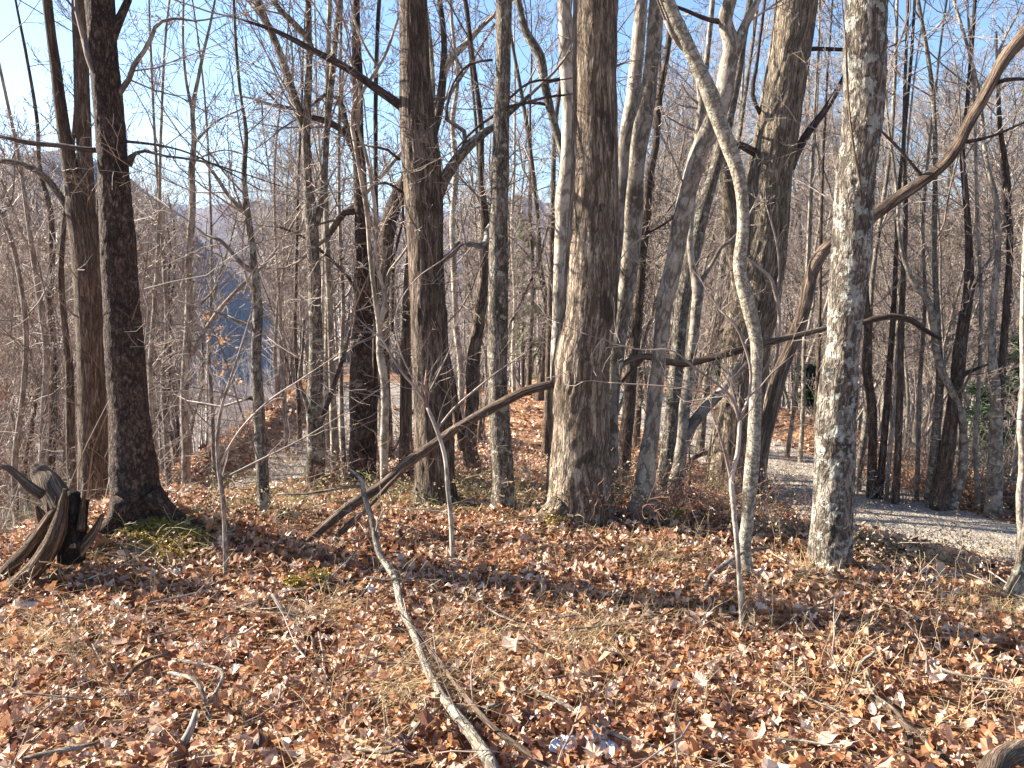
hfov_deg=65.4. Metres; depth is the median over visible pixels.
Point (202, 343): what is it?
valley tree
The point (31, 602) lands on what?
snow patch
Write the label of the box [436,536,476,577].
fallen twig
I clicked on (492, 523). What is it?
fallen twig
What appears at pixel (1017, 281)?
hillside sapling
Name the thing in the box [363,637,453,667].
fallen twig
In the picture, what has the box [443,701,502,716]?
fallen stick
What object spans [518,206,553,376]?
knoll sapling
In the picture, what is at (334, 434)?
slender tree
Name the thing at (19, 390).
valley sapling
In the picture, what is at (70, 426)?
thicket sapling
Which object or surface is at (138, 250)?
valley tree
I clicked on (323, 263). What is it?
slender tree
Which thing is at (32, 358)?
valley sapling
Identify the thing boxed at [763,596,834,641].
fallen twig
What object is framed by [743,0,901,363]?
hillside tree
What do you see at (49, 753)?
fallen stick
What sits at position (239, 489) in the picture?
fallen twig
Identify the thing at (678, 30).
crooked tree
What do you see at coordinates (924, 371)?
hillside tree
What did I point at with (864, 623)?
fallen twig
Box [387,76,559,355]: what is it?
ridge tree
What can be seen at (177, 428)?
valley tree
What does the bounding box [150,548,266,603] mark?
fallen twig
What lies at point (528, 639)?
fallen twig
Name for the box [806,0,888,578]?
flaky barked tree
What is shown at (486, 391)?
knoll sapling
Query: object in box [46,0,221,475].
thicket sapling
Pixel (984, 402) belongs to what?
hemlock tree
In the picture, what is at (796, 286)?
hillside tree
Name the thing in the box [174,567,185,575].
snow patch
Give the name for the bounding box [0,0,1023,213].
sky
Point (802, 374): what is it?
slender tree
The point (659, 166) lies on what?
hillside sapling
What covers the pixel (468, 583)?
dry stalks
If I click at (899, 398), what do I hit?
roadside tree
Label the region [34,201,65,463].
valley tree
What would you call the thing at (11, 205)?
valley sapling
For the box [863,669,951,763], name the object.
fallen stick
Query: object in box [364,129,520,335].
knoll sapling
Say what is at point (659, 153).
hillside tree
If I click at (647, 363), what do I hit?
knoll sapling
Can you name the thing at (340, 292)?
valley tree
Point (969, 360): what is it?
hillside sapling
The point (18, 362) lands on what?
valley tree
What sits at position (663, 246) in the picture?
hillside sapling
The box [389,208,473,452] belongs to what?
knoll sapling
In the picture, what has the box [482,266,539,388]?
ridge sapling
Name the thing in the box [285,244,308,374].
valley sapling
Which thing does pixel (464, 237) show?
knoll sapling
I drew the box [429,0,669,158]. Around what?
curved tree
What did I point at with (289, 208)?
ridge tree
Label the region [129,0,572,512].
brown furrowed tree
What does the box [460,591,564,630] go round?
fallen twig
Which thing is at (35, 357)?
valley tree
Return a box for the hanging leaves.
[202,311,298,462]
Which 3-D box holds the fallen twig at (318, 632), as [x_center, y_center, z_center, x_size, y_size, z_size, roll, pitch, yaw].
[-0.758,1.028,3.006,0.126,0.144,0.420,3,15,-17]
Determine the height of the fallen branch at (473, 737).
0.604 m
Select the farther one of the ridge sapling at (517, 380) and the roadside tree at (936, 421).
the ridge sapling at (517, 380)
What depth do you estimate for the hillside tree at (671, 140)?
42.73 m
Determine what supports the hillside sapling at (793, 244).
on the forest floor
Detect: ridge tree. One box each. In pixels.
[226,59,368,399]
[231,76,298,326]
[231,178,287,380]
[238,80,333,384]
[249,101,341,387]
[258,46,350,391]
[259,175,320,270]
[371,183,548,386]
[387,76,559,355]
[443,209,541,386]
[616,38,758,238]
[617,68,713,386]
[661,58,756,376]
[695,177,727,388]
[703,95,790,314]
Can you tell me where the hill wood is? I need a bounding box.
[1,123,1005,443]
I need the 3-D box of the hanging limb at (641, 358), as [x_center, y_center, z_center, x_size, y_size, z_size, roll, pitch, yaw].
[1.829,-0.228,5.467,2.190,0.516,0.123,1,10,4]
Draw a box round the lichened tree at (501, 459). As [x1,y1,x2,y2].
[366,0,659,516]
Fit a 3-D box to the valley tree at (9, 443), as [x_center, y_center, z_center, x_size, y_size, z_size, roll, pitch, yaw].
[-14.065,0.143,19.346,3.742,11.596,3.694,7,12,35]
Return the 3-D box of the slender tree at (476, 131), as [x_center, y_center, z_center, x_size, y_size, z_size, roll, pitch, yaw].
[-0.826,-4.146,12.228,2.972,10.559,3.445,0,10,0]
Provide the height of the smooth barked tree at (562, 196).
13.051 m
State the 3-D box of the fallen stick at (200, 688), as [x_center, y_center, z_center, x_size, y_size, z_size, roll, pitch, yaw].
[-1.083,1.081,2.822,0.497,0.116,0.128,9,13,44]
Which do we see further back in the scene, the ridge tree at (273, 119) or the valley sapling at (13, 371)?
the ridge tree at (273, 119)
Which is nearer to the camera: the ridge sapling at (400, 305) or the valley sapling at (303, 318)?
the ridge sapling at (400, 305)
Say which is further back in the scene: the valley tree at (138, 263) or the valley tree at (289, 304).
the valley tree at (289, 304)
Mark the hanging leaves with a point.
(240, 382)
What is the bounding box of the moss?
[118,506,685,588]
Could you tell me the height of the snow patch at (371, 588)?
0.066 m
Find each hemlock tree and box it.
[955,333,1019,480]
[955,380,1012,466]
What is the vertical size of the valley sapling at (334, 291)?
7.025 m
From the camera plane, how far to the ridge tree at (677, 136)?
42.99 m
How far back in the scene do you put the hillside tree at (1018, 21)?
31.96 m
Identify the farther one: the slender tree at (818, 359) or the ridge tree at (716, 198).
the ridge tree at (716, 198)
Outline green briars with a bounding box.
[88,450,541,571]
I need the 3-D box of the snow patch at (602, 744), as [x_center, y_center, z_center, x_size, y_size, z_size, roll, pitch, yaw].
[0.308,1.183,2.577,0.074,0.066,0.062,7,12,37]
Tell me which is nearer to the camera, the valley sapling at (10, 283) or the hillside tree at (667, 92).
the valley sapling at (10, 283)
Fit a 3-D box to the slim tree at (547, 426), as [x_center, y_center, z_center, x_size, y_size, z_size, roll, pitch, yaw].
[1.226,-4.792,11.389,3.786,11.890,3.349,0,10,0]
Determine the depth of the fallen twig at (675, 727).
2.46 m
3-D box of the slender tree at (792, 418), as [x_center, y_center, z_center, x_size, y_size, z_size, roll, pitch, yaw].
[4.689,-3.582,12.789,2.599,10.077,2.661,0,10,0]
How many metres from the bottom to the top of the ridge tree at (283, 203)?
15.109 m
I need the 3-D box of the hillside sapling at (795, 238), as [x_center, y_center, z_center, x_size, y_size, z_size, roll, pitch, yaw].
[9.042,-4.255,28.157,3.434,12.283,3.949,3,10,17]
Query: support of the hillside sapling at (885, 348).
on the forest floor
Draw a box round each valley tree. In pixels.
[0,128,149,399]
[0,130,39,519]
[0,134,53,514]
[0,140,150,360]
[0,144,187,478]
[0,163,74,503]
[0,166,60,486]
[0,168,47,460]
[0,174,105,515]
[0,177,59,511]
[0,402,26,473]
[3,208,73,532]
[15,265,75,458]
[17,217,76,455]
[26,169,143,323]
[33,230,152,450]
[34,187,205,393]
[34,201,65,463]
[62,183,177,387]
[68,208,156,373]
[72,163,201,455]
[131,172,185,466]
[132,160,184,426]
[132,171,227,464]
[133,168,275,445]
[134,204,232,462]
[140,157,187,400]
[142,215,205,456]
[159,156,246,410]
[212,161,349,363]
[221,151,294,382]
[234,180,321,364]
[262,210,307,349]
[264,192,333,333]
[279,210,331,385]
[320,228,352,336]
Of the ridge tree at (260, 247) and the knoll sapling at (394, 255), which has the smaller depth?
the knoll sapling at (394, 255)
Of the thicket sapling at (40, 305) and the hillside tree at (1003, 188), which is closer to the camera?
the thicket sapling at (40, 305)
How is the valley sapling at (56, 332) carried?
on the forest floor
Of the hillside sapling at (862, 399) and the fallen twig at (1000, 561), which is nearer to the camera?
the fallen twig at (1000, 561)
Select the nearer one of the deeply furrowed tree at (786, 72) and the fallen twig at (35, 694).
the fallen twig at (35, 694)
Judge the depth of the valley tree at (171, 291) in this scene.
13.42 m
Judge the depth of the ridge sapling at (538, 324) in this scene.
46.75 m
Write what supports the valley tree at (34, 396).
on the forest floor
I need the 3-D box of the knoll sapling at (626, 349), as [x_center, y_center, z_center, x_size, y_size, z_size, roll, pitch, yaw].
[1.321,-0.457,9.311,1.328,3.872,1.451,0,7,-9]
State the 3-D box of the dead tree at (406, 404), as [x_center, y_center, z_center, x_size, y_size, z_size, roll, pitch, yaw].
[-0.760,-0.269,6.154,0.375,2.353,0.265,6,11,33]
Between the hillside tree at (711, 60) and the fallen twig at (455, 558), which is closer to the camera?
the fallen twig at (455, 558)
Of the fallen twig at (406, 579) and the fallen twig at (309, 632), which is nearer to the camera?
the fallen twig at (309, 632)
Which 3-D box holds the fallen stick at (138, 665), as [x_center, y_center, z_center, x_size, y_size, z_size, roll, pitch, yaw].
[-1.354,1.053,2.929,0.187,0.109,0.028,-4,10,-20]
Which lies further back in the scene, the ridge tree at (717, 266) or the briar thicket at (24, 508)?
the ridge tree at (717, 266)
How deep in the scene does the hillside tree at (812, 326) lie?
63.08 m
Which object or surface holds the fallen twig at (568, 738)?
on the forest floor
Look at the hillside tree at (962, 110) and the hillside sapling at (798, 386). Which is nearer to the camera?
the hillside sapling at (798, 386)
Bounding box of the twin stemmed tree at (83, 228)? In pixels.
[0,0,166,510]
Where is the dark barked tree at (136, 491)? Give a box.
[0,0,373,548]
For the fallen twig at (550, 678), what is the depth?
2.99 m
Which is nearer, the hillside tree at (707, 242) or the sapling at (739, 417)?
the sapling at (739, 417)
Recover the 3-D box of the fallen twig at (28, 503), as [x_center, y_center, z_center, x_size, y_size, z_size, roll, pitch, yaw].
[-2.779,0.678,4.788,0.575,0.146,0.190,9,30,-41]
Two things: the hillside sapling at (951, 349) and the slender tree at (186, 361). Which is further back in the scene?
the hillside sapling at (951, 349)
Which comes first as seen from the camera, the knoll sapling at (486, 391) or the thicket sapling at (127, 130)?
the thicket sapling at (127, 130)
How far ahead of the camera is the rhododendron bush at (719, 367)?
21.07 m
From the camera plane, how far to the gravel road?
10.65 m
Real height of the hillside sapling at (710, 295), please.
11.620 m
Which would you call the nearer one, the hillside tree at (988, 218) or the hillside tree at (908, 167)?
the hillside tree at (988, 218)
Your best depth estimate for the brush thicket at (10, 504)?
5.55 m
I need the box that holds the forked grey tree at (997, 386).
[923,0,1023,516]
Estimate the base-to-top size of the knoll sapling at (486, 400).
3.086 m
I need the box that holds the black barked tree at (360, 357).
[180,0,393,484]
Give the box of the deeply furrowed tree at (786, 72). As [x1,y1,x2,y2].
[661,0,932,499]
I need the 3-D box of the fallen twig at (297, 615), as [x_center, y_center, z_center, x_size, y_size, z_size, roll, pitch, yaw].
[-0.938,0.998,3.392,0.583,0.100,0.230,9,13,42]
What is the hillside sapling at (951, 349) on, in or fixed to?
on the forest floor
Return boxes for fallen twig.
[1,490,92,509]
[13,679,94,764]
[20,628,180,670]
[22,687,195,722]
[46,606,108,618]
[87,518,194,579]
[91,643,120,723]
[94,488,177,491]
[106,542,187,569]
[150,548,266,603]
[152,550,211,592]
[162,479,194,494]
[191,444,236,505]
[206,625,254,691]
[208,587,306,615]
[211,481,269,494]
[232,605,348,643]
[242,685,308,723]
[260,596,312,659]
[296,631,328,700]
[303,597,313,647]
[321,499,426,535]
[329,506,392,577]
[335,611,415,680]
[351,549,394,603]
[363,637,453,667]
[366,553,445,596]
[369,510,427,536]
[377,507,457,517]
[401,495,499,510]
[421,535,490,591]
[430,547,492,576]
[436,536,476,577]
[439,497,535,533]
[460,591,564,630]
[463,519,568,543]
[524,635,552,677]
[545,633,686,679]
[555,712,579,767]
[559,605,646,634]
[569,581,661,631]
[573,531,608,547]
[604,696,691,767]
[668,538,735,576]
[671,723,733,767]
[689,506,787,527]
[700,680,811,719]
[730,522,786,561]
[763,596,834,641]
[774,675,889,755]
[775,737,903,765]
[789,570,902,613]
[802,592,845,674]
[845,571,918,620]
[854,491,877,521]
[863,599,913,625]
[896,614,937,674]
[902,512,1007,583]
[954,568,1023,603]
[954,640,1023,723]
[986,557,1012,567]
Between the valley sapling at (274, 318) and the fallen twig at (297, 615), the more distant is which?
the valley sapling at (274, 318)
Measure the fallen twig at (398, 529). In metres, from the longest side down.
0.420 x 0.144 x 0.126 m
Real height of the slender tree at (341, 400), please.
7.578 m
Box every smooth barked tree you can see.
[550,0,572,379]
[609,0,662,491]
[646,0,778,492]
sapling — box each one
[0,0,76,473]
[0,0,93,530]
[0,0,168,489]
[0,0,269,487]
[0,98,76,535]
[0,142,147,481]
[0,143,75,518]
[0,153,77,456]
[0,189,75,484]
[0,205,20,457]
[0,212,106,484]
[0,244,60,533]
[0,249,39,515]
[0,310,18,425]
[0,469,9,510]
[9,217,144,460]
[11,168,172,398]
[16,252,76,466]
[38,1,173,493]
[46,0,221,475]
[106,200,194,430]
[119,236,402,577]
[135,141,177,339]
[135,214,183,370]
[136,205,176,464]
[137,214,171,432]
[142,269,206,455]
[146,0,366,489]
[160,264,206,420]
[163,215,201,394]
[231,217,301,383]
[249,149,336,368]
[260,188,306,386]
[262,261,320,371]
[263,249,294,375]
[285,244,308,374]
[301,163,382,315]
[302,246,353,323]
[303,222,576,566]
[320,32,459,393]
[335,200,411,462]
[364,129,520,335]
[380,181,411,373]
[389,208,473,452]
[389,295,401,364]
[396,275,411,363]
[438,109,532,336]
[443,198,480,358]
[444,185,517,409]
[446,144,536,408]
[446,157,550,384]
[447,179,537,387]
[450,229,514,384]
[458,212,534,440]
[478,262,527,442]
[480,123,561,387]
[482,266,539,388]
[488,242,544,387]
[515,175,550,360]
[516,114,674,353]
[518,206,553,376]
[523,273,547,364]
[527,304,546,375]
[529,251,830,629]
[536,274,546,374]
[541,116,744,414]
[618,121,702,419]
[618,174,696,428]
[618,357,642,436]
[626,198,742,435]
[627,69,754,436]
[633,158,669,303]
[641,207,734,411]
[644,91,713,347]
[645,97,672,303]
[645,203,670,343]
[647,240,768,494]
[657,232,729,467]
[696,197,726,348]
[696,247,727,384]
[701,263,728,372]
[706,226,728,334]
[711,205,804,319]
[721,208,803,386]
[725,190,800,497]
[772,278,798,355]
[782,228,812,413]
[783,317,826,409]
[785,101,818,279]
[785,211,806,367]
[790,101,927,414]
[796,159,892,361]
[815,92,840,351]
[824,228,930,429]
[828,222,955,420]
[856,290,926,414]
[859,104,914,373]
[860,224,934,443]
[860,261,910,404]
[872,287,932,406]
[873,228,912,422]
[873,229,958,447]
[875,65,1023,400]
[875,308,914,441]
[882,188,1023,445]
[884,227,972,450]
[900,224,1014,419]
[904,170,940,403]
[904,261,939,446]
[914,144,942,442]
[949,178,1023,479]
[949,281,1009,400]
[954,152,1022,410]
[955,129,1021,460]
[966,303,1019,440]
[976,243,1020,350]
[986,158,1023,375]
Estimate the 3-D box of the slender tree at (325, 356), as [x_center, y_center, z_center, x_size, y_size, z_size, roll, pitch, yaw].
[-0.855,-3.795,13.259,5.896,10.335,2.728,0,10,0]
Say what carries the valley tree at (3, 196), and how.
on the forest floor
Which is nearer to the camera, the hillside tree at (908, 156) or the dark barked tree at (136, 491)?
the dark barked tree at (136, 491)
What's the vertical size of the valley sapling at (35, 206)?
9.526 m
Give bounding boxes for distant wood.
[1,152,1010,528]
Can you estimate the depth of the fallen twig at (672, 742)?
2.43 m
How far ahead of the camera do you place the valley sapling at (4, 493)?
22.57 m
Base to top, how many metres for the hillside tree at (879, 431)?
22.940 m
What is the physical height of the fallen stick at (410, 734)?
0.105 m
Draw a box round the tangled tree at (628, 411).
[616,7,764,484]
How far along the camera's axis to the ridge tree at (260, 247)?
64.88 m
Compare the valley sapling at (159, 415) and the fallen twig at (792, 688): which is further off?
the valley sapling at (159, 415)
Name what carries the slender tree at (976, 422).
on the forest floor
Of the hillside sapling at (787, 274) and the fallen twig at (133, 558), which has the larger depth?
the hillside sapling at (787, 274)
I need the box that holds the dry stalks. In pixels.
[0,427,1023,742]
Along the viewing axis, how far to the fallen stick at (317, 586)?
3.68 m
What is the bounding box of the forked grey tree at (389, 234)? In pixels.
[352,0,514,465]
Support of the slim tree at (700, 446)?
on the forest floor
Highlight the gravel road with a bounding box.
[618,386,1016,563]
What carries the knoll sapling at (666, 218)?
on the forest floor
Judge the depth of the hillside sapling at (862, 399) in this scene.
15.10 m
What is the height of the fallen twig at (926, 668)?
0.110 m
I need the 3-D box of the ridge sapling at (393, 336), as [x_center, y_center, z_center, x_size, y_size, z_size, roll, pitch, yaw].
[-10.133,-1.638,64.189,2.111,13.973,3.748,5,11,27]
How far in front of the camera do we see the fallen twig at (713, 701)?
2.77 m
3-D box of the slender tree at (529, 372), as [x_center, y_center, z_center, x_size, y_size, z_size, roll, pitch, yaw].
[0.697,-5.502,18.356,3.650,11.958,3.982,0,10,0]
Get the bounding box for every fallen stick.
[10,741,99,763]
[119,654,169,687]
[164,658,224,740]
[166,709,197,767]
[219,578,369,618]
[271,593,300,631]
[343,692,443,754]
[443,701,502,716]
[523,682,680,751]
[702,546,770,591]
[854,651,875,676]
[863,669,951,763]
[929,664,1014,684]
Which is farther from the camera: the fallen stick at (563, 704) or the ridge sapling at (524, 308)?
the ridge sapling at (524, 308)
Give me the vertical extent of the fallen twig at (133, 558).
0.204 m
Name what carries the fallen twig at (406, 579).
on the forest floor
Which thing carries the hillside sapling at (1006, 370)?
on the forest floor
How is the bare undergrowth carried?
on the forest floor
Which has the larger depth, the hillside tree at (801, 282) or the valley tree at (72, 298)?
the hillside tree at (801, 282)
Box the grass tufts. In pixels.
[0,474,1023,745]
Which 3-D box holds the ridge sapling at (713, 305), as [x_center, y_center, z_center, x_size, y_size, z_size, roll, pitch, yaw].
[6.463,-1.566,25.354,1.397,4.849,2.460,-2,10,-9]
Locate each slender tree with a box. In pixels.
[118,0,396,479]
[127,0,318,487]
[143,0,456,474]
[184,0,398,465]
[234,0,399,451]
[240,1,447,439]
[245,0,403,480]
[271,0,510,497]
[288,0,511,448]
[395,0,549,440]
[440,0,561,391]
[465,0,627,394]
[661,0,838,320]
[709,0,899,456]
[740,0,952,462]
[772,0,1023,466]
[818,0,1023,507]
[819,0,1023,501]
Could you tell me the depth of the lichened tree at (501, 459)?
4.59 m
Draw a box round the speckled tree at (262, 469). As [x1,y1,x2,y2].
[70,0,435,513]
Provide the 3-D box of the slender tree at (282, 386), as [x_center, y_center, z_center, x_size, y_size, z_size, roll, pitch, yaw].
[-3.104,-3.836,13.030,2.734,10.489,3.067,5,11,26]
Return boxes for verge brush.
[192,379,1017,508]
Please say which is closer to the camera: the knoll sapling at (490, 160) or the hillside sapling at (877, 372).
the knoll sapling at (490, 160)
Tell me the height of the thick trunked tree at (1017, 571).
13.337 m
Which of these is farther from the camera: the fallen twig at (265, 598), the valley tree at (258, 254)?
the valley tree at (258, 254)
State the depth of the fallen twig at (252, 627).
3.05 m
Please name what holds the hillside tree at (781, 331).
on the forest floor
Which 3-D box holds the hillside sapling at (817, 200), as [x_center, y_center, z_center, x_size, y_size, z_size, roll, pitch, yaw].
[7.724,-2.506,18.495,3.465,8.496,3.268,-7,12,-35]
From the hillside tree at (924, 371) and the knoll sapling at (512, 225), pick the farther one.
the hillside tree at (924, 371)
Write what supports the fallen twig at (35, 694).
on the forest floor
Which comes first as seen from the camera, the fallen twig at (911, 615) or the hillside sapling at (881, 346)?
the fallen twig at (911, 615)
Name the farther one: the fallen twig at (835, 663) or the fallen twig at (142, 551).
the fallen twig at (142, 551)
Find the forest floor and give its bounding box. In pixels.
[0,150,1023,767]
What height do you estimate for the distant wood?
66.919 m
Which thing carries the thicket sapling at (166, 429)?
on the forest floor
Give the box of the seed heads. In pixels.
[206,451,1017,573]
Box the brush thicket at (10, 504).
[0,165,362,537]
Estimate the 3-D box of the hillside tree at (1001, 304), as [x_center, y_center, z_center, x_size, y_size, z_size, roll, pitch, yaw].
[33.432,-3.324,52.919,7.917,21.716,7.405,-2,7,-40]
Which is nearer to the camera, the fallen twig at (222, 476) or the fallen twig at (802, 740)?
the fallen twig at (802, 740)
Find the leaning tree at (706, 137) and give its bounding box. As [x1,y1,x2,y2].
[619,0,813,522]
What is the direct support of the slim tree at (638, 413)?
on the forest floor
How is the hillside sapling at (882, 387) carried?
on the forest floor
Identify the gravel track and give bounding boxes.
[228,382,413,487]
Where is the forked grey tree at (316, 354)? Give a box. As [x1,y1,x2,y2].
[219,0,398,489]
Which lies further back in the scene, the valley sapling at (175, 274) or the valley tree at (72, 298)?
the valley sapling at (175, 274)
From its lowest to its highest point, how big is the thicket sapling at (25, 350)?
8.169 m
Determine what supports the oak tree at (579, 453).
on the forest floor
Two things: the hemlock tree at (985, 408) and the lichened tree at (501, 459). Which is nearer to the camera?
the lichened tree at (501, 459)
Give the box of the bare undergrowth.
[173,401,881,546]
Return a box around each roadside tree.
[738,0,1023,491]
[789,0,1021,498]
[804,0,1022,499]
[816,0,1023,510]
[819,0,978,507]
[861,0,958,503]
[861,0,1014,498]
[989,0,1023,558]
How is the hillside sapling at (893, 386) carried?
on the forest floor
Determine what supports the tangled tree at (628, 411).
on the forest floor
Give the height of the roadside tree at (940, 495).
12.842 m
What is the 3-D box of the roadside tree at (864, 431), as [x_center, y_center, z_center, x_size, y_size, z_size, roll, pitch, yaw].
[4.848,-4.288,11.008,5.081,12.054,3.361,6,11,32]
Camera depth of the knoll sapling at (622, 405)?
12.20 m
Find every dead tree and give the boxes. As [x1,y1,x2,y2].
[386,202,414,480]
[756,24,1023,505]
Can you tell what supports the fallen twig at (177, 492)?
on the forest floor
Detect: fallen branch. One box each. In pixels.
[277,468,499,767]
[386,598,553,767]
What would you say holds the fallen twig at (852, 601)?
on the forest floor
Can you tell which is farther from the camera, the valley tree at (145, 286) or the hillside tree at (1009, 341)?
the valley tree at (145, 286)
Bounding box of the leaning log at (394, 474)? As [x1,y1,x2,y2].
[298,380,553,547]
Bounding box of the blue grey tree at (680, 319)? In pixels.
[644,0,752,492]
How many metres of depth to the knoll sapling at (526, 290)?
16.76 m
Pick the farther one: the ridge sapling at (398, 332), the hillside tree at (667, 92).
the ridge sapling at (398, 332)
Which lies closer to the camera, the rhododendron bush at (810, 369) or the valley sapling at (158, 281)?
the rhododendron bush at (810, 369)
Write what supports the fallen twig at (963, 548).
on the forest floor
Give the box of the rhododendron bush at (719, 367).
[712,346,720,383]
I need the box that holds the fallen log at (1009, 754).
[977,738,1023,767]
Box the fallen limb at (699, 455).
[685,450,707,471]
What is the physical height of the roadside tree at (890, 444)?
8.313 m
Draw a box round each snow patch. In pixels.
[17,599,45,608]
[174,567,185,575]
[366,584,379,592]
[549,734,577,752]
[582,728,607,742]
[596,740,619,753]
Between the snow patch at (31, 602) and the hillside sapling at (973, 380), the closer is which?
the snow patch at (31, 602)
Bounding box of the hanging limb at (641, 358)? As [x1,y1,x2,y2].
[621,313,941,384]
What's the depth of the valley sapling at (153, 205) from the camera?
45.61 m
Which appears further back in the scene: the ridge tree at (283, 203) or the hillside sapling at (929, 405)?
the ridge tree at (283, 203)
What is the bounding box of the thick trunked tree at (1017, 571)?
[998,518,1023,610]
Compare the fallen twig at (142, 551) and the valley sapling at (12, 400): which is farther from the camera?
the valley sapling at (12, 400)
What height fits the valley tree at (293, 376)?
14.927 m
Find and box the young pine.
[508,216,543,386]
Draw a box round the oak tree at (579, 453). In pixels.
[521,0,623,531]
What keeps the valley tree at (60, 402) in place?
on the forest floor
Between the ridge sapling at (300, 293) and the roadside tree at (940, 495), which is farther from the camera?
the ridge sapling at (300, 293)
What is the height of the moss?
0.179 m
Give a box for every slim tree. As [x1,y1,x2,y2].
[374,0,572,400]
[378,0,495,472]
[433,0,489,450]
[474,0,677,459]
[616,0,721,447]
[629,0,774,452]
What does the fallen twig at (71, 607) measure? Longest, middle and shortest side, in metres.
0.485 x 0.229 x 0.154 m
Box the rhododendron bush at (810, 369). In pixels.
[787,361,815,413]
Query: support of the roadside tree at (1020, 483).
on the forest floor
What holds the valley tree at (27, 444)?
on the forest floor
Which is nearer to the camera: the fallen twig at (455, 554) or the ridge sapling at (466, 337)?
the fallen twig at (455, 554)
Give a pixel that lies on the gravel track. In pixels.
(393, 390)
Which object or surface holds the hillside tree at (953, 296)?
on the forest floor
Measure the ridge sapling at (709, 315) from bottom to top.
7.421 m
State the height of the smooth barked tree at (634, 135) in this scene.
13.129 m
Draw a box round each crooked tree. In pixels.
[657,0,762,580]
[733,0,993,510]
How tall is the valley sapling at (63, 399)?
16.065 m
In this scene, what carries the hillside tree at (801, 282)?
on the forest floor
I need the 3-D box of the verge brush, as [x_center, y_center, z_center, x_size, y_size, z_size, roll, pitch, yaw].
[19.609,3.899,32.172,12.317,16.167,64.952,9,13,44]
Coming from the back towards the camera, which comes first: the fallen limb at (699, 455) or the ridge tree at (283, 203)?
the ridge tree at (283, 203)
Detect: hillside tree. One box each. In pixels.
[618,64,693,376]
[642,42,727,334]
[645,90,697,272]
[657,6,772,355]
[662,168,746,355]
[674,142,727,335]
[684,69,763,354]
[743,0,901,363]
[748,68,830,408]
[753,78,840,371]
[768,168,809,383]
[782,75,877,410]
[788,40,939,409]
[788,107,841,362]
[791,93,842,361]
[793,167,888,329]
[808,28,944,436]
[824,151,955,451]
[833,43,1023,437]
[834,70,961,446]
[861,64,941,361]
[874,51,1023,455]
[878,49,1023,450]
[888,54,1023,384]
[895,63,1023,467]
[910,181,1000,402]
[914,31,1022,452]
[930,0,1023,467]
[970,189,1023,466]
[976,1,1023,260]
[985,230,1022,399]
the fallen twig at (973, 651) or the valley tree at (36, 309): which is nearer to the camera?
the fallen twig at (973, 651)
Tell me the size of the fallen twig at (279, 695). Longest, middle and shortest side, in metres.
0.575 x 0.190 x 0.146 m
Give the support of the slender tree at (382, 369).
on the forest floor
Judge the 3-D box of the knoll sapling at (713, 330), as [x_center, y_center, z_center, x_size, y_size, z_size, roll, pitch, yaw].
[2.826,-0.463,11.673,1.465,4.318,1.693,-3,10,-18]
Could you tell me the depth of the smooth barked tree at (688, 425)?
6.12 m
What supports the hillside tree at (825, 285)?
on the forest floor
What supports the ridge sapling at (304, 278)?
on the forest floor
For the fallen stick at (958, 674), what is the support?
on the forest floor
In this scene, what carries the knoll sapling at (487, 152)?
on the forest floor
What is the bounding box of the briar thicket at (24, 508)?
[0,470,174,536]
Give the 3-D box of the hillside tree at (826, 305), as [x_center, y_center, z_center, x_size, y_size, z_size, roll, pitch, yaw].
[8.742,-3.768,20.627,3.530,10.229,4.461,0,12,-11]
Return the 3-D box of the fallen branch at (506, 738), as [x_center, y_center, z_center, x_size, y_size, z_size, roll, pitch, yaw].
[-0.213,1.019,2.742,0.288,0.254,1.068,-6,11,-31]
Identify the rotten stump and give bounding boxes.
[0,462,104,593]
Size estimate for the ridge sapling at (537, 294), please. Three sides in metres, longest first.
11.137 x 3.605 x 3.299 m
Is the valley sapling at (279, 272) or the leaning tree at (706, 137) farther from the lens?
the valley sapling at (279, 272)
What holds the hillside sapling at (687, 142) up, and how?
on the forest floor
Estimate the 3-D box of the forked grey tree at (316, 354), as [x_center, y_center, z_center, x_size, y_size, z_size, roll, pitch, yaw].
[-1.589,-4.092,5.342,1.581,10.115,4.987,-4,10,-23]
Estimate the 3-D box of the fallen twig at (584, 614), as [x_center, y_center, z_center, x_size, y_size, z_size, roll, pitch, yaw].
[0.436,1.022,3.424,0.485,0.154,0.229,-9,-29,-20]
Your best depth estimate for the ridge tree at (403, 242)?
54.20 m
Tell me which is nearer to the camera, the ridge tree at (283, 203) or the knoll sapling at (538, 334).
the knoll sapling at (538, 334)
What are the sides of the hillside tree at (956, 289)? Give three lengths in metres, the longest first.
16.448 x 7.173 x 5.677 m
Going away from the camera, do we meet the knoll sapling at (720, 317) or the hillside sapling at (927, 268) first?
the knoll sapling at (720, 317)

